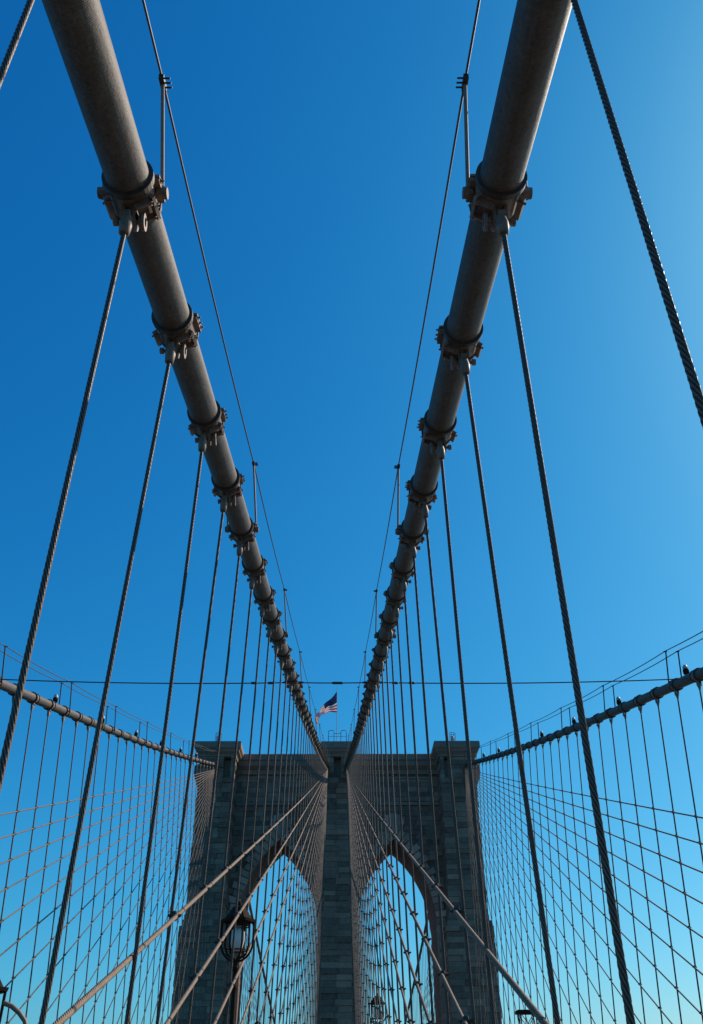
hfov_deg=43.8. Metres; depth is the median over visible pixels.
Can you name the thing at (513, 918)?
stay cable
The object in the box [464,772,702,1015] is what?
stay cable
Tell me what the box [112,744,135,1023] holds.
suspender cable
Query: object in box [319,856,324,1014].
suspender cable
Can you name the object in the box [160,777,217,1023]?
stay cable
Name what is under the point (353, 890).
suspender cable
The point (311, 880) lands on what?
suspender cable
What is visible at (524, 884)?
suspender cable
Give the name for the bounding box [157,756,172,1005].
suspender cable
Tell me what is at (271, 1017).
stay cable
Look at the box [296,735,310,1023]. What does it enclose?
suspender cable
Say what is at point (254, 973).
suspender cable
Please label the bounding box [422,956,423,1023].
suspender cable
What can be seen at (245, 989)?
suspender cable
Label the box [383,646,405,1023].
suspender cable
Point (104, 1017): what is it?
stay cable
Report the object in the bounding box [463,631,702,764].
cable handrail
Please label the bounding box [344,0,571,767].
cable
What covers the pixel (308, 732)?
suspender cable
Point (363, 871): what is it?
suspender cable
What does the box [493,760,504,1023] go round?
suspender cable
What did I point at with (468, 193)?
cable handrail
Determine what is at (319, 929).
stay cable
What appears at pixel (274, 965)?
stay cable
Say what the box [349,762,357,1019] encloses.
suspender cable
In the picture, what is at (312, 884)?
suspender cable
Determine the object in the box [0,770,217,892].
stay cable
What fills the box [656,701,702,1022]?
suspender cable
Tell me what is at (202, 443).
suspender cable
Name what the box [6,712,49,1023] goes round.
suspender cable
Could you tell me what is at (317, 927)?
stay cable
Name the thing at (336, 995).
bridge tower
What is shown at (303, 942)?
stay cable
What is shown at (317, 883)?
suspender cable
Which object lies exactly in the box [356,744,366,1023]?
suspender cable
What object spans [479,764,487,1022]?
suspender cable
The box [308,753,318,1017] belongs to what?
suspender cable
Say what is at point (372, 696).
suspender cable
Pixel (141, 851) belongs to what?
suspender cable
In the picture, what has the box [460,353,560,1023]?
suspender cable
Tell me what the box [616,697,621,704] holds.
cable light
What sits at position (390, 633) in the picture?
suspender cable
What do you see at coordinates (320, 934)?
suspender cable
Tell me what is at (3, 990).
street lamp
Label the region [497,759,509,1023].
suspender cable
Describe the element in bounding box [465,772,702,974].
stay cable
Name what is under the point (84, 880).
suspender cable
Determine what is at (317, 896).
suspender cable
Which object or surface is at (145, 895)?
suspender cable
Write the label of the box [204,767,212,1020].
suspender cable
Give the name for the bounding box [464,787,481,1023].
stay cable
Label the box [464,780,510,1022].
stay cable
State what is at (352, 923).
stay cable
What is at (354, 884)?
suspender cable
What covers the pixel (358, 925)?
stay cable
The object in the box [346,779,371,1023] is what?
stay cable
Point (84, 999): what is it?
stay cable
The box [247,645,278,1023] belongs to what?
suspender cable
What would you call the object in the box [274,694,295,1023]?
suspender cable
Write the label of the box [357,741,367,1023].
suspender cable
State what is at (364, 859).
suspender cable
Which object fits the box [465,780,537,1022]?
stay cable
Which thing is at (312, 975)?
stay cable
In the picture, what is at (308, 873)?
suspender cable
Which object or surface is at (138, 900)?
stay cable
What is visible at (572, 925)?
stay cable
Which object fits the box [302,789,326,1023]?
stay cable
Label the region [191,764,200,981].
suspender cable
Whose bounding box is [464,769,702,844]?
stay cable
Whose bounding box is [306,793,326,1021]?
stay cable
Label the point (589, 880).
suspender cable
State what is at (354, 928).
stay cable
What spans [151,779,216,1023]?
stay cable
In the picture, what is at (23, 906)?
stay cable
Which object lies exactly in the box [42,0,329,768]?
cable
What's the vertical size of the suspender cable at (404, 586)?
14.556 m
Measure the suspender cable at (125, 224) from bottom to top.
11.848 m
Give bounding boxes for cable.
[0,0,34,87]
[0,209,132,792]
[0,677,273,1022]
[0,705,33,929]
[0,769,214,815]
[0,769,217,838]
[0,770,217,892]
[0,771,213,864]
[0,771,217,922]
[0,774,213,955]
[5,772,217,986]
[5,776,213,1023]
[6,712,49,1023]
[25,717,64,1018]
[38,773,217,1023]
[39,341,175,1023]
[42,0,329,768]
[45,723,77,987]
[53,769,327,1023]
[56,727,89,1020]
[69,732,100,1023]
[76,778,213,1001]
[81,735,110,1023]
[84,774,217,1023]
[93,739,119,1023]
[102,783,212,1023]
[103,742,127,1023]
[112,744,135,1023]
[117,775,217,1023]
[121,747,142,1023]
[124,433,206,1023]
[129,749,149,1022]
[129,786,212,1023]
[136,751,155,1023]
[141,776,217,1023]
[143,795,158,1023]
[150,755,166,1023]
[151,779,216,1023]
[155,495,227,1023]
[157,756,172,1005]
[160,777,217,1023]
[162,758,176,1023]
[164,770,327,1023]
[167,759,181,1017]
[170,778,217,1013]
[172,760,185,1023]
[175,782,216,1023]
[177,801,187,1023]
[181,763,193,1023]
[182,779,217,1023]
[186,764,197,1018]
[187,541,242,1023]
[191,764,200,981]
[193,780,217,1023]
[194,765,203,1007]
[197,766,207,1023]
[198,781,217,1023]
[200,767,210,1023]
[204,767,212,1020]
[208,576,254,1023]
[213,771,327,1023]
[225,605,264,1023]
[237,625,271,1023]
[240,772,327,1023]
[245,939,246,1007]
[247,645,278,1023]
[249,912,250,982]
[253,954,254,1019]
[254,773,327,1023]
[256,660,283,1021]
[263,673,288,1023]
[268,774,327,1023]
[269,685,292,1023]
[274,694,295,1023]
[278,775,327,1023]
[279,702,298,1018]
[282,710,301,1023]
[285,776,327,1023]
[286,716,303,1017]
[289,721,305,1023]
[291,777,327,1023]
[292,726,307,1023]
[293,778,327,1023]
[294,731,309,1023]
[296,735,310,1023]
[298,738,312,1023]
[298,779,327,1023]
[300,741,313,1023]
[302,744,314,1016]
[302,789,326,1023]
[303,791,326,1023]
[304,747,316,1018]
[305,749,317,1022]
[306,751,318,1023]
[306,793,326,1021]
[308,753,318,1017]
[309,755,319,1020]
[309,795,326,1019]
[310,757,320,1019]
[310,797,326,1023]
[311,758,321,1021]
[312,760,322,1012]
[312,799,326,1021]
[313,761,322,1015]
[313,802,326,1023]
[314,762,323,1010]
[314,765,323,1020]
[314,804,326,1023]
[315,764,324,1021]
[315,807,326,1023]
[316,766,325,1021]
[316,767,324,1016]
[316,809,326,1023]
[317,767,326,1023]
[318,768,326,1011]
[318,770,326,1023]
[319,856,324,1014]
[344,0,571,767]
[346,768,354,1023]
[346,769,353,1008]
[346,770,472,1023]
[346,771,436,1023]
[346,773,414,1023]
[346,774,401,1023]
[346,775,391,1023]
[346,776,383,1023]
[346,777,378,1023]
[346,778,373,1019]
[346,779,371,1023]
[346,780,368,1023]
[346,781,365,1021]
[346,782,365,1023]
[347,769,354,1016]
[347,771,549,1023]
[347,797,362,1023]
[347,799,361,1023]
[347,801,359,1019]
[347,804,358,1019]
[347,806,357,1018]
[347,809,356,1014]
[347,811,356,1023]
[347,814,355,1023]
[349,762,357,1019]
[349,765,357,1023]
[350,760,359,1023]
[350,762,358,1023]
[351,757,360,1023]
[351,759,359,1022]
[352,755,361,1022]
[353,752,362,1016]
[353,754,361,1013]
[354,749,363,1019]
[355,747,364,1018]
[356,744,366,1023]
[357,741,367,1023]
[358,738,368,1021]
[359,735,369,1017]
[360,731,371,1019]
[361,726,373,1014]
[363,721,375,1023]
[364,716,377,1016]
[366,709,380,1023]
[368,702,383,1023]
[370,694,386,1023]
[373,685,390,1023]
[376,674,394,1023]
[379,661,399,1020]
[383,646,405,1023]
[388,627,412,1018]
[394,605,422,1023]
[401,578,434,1022]
[406,667,702,1021]
[410,543,449,1023]
[421,501,475,1023]
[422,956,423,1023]
[437,441,495,1023]
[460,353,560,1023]
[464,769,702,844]
[464,770,702,903]
[464,771,702,937]
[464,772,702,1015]
[464,773,641,1023]
[464,774,616,1023]
[464,775,577,1023]
[464,776,562,1023]
[464,777,548,1021]
[464,778,527,1023]
[464,779,517,1018]
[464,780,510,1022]
[464,781,503,1023]
[464,782,497,1023]
[464,784,490,1016]
[464,785,486,1023]
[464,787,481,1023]
[465,770,702,872]
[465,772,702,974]
[465,776,595,1023]
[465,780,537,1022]
[466,769,702,818]
[467,775,672,1023]
[470,793,477,1023]
[472,766,480,1023]
[475,765,484,1023]
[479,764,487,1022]
[482,763,489,949]
[485,762,495,1018]
[489,762,500,1023]
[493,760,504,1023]
[495,209,635,1023]
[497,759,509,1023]
[502,758,514,1023]
[506,757,520,1022]
[511,755,526,1023]
[517,757,532,1023]
[522,752,538,1023]
[528,750,545,1017]
[535,747,553,1023]
[542,745,562,1022]
[549,742,571,1023]
[557,739,580,1023]
[566,736,591,1023]
[571,0,702,426]
[576,733,603,1023]
[587,729,615,1020]
[597,724,620,930]
[610,719,645,1023]
[624,714,662,1023]
[639,708,681,1023]
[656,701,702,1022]
[675,693,702,862]
[697,683,702,709]
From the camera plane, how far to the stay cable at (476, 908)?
86.03 m
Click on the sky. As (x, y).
(315, 138)
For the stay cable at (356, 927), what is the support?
attached to the bridge tower
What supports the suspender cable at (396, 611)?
hanging from the cable at (497, 180)
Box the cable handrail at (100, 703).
[0,650,214,760]
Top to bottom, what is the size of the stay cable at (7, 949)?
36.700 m
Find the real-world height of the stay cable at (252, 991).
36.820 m
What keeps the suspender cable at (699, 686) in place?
hanging from the cable at (675, 687)
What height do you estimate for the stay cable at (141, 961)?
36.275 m
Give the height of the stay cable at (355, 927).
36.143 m
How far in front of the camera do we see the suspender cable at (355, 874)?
65.36 m
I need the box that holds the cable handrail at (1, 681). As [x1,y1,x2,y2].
[0,643,219,761]
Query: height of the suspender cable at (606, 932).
22.344 m
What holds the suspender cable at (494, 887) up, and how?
hanging from the cable at (675, 687)
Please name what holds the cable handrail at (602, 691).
attached to the cable at (675, 687)
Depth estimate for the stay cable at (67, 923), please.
45.82 m
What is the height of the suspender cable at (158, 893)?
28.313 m
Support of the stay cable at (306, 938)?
attached to the bridge tower
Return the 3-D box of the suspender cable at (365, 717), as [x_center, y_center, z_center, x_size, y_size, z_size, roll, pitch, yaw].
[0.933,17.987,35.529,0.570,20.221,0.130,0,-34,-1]
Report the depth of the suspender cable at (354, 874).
69.67 m
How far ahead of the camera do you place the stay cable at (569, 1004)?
61.58 m
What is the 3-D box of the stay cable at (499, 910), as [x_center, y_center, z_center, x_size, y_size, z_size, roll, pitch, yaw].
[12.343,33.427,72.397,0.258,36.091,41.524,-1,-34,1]
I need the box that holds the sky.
[0,0,702,1023]
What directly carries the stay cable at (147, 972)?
attached to the deck truss
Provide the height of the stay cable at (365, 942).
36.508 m
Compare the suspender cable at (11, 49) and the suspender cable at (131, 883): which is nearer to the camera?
the suspender cable at (11, 49)
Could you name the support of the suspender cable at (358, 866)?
hanging from the cable at (497, 180)
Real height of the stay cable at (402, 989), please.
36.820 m
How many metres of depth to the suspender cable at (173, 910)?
69.15 m
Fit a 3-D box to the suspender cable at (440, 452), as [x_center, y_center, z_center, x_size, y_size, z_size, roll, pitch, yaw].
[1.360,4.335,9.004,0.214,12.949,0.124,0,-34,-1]
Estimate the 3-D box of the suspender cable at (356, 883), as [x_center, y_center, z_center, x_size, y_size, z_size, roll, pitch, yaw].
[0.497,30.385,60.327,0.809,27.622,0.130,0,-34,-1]
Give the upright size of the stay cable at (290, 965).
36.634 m
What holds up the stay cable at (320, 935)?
attached to the deck truss
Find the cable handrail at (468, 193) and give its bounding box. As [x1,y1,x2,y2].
[344,0,480,761]
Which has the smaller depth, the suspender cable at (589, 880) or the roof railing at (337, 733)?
the suspender cable at (589, 880)
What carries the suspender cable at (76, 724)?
hanging from the cable at (34, 698)
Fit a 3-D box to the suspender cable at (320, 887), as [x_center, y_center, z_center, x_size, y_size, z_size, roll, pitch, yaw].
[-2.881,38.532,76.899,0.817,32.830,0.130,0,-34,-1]
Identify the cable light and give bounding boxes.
[53,694,57,702]
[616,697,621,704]
[682,664,689,674]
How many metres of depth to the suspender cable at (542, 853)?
58.25 m
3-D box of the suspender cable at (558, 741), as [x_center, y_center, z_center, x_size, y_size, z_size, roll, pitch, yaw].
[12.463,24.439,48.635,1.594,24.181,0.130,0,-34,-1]
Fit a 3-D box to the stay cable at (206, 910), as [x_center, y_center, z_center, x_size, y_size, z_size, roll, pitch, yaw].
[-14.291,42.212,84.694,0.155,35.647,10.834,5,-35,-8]
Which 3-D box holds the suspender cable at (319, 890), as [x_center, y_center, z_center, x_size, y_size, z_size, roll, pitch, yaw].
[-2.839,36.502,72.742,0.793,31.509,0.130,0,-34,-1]
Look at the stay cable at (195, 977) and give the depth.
15.12 m
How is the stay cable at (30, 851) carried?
attached to the bridge tower
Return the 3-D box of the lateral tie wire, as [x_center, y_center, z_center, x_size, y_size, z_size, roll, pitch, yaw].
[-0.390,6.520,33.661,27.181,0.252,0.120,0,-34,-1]
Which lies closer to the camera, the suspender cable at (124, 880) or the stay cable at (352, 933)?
the suspender cable at (124, 880)
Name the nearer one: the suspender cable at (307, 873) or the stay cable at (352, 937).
the suspender cable at (307, 873)
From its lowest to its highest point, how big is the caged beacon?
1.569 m
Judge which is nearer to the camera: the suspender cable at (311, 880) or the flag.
the suspender cable at (311, 880)
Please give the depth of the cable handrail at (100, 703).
50.81 m
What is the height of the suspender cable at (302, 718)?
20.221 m
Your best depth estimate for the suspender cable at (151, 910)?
61.30 m
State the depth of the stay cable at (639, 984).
45.56 m
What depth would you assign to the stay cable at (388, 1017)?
35.41 m
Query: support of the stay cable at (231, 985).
attached to the deck truss
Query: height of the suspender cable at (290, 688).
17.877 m
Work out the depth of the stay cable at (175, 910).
70.91 m
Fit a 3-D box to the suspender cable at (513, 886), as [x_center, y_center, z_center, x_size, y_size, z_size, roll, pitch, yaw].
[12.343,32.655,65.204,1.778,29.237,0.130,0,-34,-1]
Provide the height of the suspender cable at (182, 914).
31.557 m
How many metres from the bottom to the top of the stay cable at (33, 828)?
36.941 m
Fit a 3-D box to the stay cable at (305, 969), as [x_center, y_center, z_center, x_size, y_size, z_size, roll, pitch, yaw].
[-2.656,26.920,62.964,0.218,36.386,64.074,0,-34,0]
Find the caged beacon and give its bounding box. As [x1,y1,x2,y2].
[449,732,455,740]
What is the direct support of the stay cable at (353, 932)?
attached to the deck truss
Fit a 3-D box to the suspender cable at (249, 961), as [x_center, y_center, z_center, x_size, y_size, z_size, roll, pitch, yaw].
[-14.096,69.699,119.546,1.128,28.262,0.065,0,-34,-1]
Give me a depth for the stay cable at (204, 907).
85.41 m
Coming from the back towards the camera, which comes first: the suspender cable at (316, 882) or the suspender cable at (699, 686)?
the suspender cable at (316, 882)
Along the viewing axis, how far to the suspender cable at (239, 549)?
14.17 m
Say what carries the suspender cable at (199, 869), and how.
hanging from the cable at (34, 698)
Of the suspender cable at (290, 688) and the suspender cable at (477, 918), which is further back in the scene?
the suspender cable at (477, 918)
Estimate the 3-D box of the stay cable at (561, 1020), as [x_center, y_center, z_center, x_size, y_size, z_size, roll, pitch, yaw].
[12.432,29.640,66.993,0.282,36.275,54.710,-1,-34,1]
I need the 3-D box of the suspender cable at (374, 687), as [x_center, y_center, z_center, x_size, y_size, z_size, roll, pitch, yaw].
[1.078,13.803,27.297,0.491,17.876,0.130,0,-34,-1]
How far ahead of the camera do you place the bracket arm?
12.13 m
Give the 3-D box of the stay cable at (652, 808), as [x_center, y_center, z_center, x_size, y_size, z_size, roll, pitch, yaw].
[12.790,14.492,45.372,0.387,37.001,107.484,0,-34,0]
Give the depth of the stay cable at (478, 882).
88.52 m
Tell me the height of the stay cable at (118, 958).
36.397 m
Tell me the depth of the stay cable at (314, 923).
61.56 m
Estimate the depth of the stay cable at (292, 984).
44.56 m
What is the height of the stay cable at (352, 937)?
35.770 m
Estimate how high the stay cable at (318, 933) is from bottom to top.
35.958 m
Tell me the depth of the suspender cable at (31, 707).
35.89 m
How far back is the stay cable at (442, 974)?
15.05 m
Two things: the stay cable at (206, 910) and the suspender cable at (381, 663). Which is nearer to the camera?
the suspender cable at (381, 663)
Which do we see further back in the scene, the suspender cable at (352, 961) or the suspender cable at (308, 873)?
the suspender cable at (352, 961)
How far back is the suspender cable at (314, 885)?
62.75 m
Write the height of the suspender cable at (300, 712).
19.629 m
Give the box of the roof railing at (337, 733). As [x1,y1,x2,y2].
[328,730,346,740]
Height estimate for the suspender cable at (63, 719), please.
20.876 m
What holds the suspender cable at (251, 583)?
hanging from the cable at (131, 180)
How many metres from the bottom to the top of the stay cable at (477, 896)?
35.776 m
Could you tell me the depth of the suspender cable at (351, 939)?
87.19 m
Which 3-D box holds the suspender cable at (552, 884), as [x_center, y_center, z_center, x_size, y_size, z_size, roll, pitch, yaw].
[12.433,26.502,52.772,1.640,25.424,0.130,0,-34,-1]
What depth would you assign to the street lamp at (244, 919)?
18.04 m
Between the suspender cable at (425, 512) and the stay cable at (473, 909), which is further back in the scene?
the stay cable at (473, 909)
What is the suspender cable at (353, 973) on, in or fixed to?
hanging from the cable at (497, 180)
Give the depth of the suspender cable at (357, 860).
59.46 m
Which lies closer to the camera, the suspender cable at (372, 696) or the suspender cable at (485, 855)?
the suspender cable at (372, 696)
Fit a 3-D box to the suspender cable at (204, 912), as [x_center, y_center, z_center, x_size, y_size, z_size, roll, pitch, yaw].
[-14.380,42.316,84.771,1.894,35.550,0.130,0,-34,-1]
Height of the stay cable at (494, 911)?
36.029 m
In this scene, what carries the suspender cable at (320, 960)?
hanging from the cable at (131, 180)
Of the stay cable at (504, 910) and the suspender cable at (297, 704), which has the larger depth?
the stay cable at (504, 910)
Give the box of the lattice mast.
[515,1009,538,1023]
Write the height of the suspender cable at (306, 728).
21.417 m
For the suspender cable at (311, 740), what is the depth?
47.95 m
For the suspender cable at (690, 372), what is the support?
hanging from the cable at (497, 180)
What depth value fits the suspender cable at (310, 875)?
54.55 m
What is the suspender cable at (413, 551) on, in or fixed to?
hanging from the cable at (497, 180)
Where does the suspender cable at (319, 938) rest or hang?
hanging from the cable at (131, 180)
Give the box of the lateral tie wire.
[0,678,686,683]
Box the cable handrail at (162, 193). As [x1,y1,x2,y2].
[142,0,329,763]
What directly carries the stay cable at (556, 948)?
attached to the deck truss
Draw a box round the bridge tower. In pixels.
[170,741,501,1023]
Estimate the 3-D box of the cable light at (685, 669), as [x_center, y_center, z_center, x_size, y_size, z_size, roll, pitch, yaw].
[13.606,6.598,35.704,0.433,0.788,0.259,0,-34,-1]
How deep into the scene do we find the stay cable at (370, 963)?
44.88 m
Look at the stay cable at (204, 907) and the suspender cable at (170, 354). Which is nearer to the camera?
the suspender cable at (170, 354)
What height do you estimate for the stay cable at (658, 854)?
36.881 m
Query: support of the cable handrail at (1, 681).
attached to the cable at (34, 698)
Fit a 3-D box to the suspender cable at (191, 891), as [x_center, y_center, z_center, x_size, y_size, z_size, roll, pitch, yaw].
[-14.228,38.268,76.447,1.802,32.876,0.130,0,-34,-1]
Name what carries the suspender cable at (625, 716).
hanging from the cable at (675, 687)
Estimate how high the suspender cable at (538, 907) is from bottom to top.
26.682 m
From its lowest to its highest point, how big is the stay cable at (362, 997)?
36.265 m
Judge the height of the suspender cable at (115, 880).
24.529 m
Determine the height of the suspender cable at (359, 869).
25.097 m
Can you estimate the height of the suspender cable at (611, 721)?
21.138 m
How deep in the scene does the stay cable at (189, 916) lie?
75.92 m
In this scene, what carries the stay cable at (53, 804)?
attached to the bridge tower
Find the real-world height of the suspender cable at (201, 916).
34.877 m
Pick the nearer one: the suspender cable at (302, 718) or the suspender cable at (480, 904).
the suspender cable at (302, 718)
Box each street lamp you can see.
[0,980,8,1023]
[220,901,255,1023]
[368,993,384,1023]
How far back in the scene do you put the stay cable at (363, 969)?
55.55 m
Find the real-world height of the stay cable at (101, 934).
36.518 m
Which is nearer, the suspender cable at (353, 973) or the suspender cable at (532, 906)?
the suspender cable at (532, 906)
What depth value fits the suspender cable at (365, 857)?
44.24 m
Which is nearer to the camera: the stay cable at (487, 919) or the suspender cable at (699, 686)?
the suspender cable at (699, 686)
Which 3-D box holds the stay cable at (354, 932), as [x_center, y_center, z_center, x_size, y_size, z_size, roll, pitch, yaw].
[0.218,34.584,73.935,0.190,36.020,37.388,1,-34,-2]
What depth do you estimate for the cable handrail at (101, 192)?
8.19 m
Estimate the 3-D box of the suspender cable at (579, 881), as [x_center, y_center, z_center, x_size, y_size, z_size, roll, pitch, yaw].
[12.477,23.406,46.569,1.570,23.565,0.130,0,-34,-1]
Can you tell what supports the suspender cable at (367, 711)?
hanging from the cable at (497, 180)
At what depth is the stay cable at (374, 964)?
39.94 m
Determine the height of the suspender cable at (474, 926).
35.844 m
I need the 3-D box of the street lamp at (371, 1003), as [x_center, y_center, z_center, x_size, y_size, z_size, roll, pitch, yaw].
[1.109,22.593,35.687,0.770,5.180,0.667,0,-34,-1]
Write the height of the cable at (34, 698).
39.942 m
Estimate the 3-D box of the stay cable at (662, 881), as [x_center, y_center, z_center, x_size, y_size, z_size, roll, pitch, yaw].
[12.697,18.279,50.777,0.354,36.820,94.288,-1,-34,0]
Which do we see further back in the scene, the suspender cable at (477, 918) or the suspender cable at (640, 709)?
the suspender cable at (477, 918)
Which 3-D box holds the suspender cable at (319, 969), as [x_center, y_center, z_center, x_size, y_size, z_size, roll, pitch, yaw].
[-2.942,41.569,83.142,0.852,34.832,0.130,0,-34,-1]
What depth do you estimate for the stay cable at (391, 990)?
30.68 m
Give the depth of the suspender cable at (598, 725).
43.60 m
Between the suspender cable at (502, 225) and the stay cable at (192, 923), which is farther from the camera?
the stay cable at (192, 923)
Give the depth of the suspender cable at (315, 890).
64.67 m
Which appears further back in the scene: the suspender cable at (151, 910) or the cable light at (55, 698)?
the suspender cable at (151, 910)
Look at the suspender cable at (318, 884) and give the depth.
73.45 m
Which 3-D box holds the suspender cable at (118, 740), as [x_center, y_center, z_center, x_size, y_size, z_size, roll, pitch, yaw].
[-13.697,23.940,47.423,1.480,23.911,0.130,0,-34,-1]
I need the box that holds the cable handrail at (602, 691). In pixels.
[472,638,702,757]
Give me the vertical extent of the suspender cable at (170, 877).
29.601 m
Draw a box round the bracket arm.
[2,1001,27,1023]
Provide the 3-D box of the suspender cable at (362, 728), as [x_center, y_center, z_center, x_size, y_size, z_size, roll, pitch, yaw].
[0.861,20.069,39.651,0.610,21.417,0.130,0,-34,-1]
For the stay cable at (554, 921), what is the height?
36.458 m
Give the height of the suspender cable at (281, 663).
16.692 m
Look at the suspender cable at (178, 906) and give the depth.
71.46 m
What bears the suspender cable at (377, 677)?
hanging from the cable at (497, 180)
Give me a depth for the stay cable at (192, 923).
77.98 m
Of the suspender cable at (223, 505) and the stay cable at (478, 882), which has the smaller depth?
the suspender cable at (223, 505)
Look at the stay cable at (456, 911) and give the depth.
9.80 m
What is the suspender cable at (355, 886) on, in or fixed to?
hanging from the cable at (497, 180)
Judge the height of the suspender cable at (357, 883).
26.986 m
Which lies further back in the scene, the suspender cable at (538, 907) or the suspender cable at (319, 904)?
the suspender cable at (319, 904)
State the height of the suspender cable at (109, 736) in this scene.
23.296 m
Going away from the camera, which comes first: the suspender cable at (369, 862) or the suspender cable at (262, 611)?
the suspender cable at (262, 611)
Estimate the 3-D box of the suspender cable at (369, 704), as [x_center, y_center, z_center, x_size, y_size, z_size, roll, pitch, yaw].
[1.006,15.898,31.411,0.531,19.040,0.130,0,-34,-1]
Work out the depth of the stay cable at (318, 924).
73.24 m
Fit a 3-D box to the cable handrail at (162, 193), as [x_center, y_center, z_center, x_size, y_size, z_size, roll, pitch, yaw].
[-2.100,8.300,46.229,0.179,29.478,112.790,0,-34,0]
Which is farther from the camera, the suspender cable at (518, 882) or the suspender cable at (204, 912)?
the suspender cable at (204, 912)
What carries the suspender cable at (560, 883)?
hanging from the cable at (675, 687)
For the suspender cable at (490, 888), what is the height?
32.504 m
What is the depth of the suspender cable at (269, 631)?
20.70 m
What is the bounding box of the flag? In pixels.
[315,692,336,724]
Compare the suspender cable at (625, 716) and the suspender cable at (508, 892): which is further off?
the suspender cable at (508, 892)
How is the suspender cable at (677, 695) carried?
hanging from the cable at (675, 687)
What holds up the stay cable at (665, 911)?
attached to the deck truss
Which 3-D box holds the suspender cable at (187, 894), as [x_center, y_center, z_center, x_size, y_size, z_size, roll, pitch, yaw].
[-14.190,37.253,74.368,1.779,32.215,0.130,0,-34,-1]
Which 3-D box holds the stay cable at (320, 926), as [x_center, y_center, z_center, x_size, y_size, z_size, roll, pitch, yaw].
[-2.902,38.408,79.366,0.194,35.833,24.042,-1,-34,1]
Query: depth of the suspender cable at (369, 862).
39.78 m
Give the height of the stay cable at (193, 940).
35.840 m
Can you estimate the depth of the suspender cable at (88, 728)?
42.34 m
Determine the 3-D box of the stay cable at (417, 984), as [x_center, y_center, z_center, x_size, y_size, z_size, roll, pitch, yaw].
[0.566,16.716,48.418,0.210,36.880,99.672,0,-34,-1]
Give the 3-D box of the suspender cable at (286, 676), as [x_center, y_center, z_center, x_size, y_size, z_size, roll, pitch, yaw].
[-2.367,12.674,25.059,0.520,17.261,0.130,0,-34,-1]
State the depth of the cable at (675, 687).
44.17 m
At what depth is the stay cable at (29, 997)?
45.69 m
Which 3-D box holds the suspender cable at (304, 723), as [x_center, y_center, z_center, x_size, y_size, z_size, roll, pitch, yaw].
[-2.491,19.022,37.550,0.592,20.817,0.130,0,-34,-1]

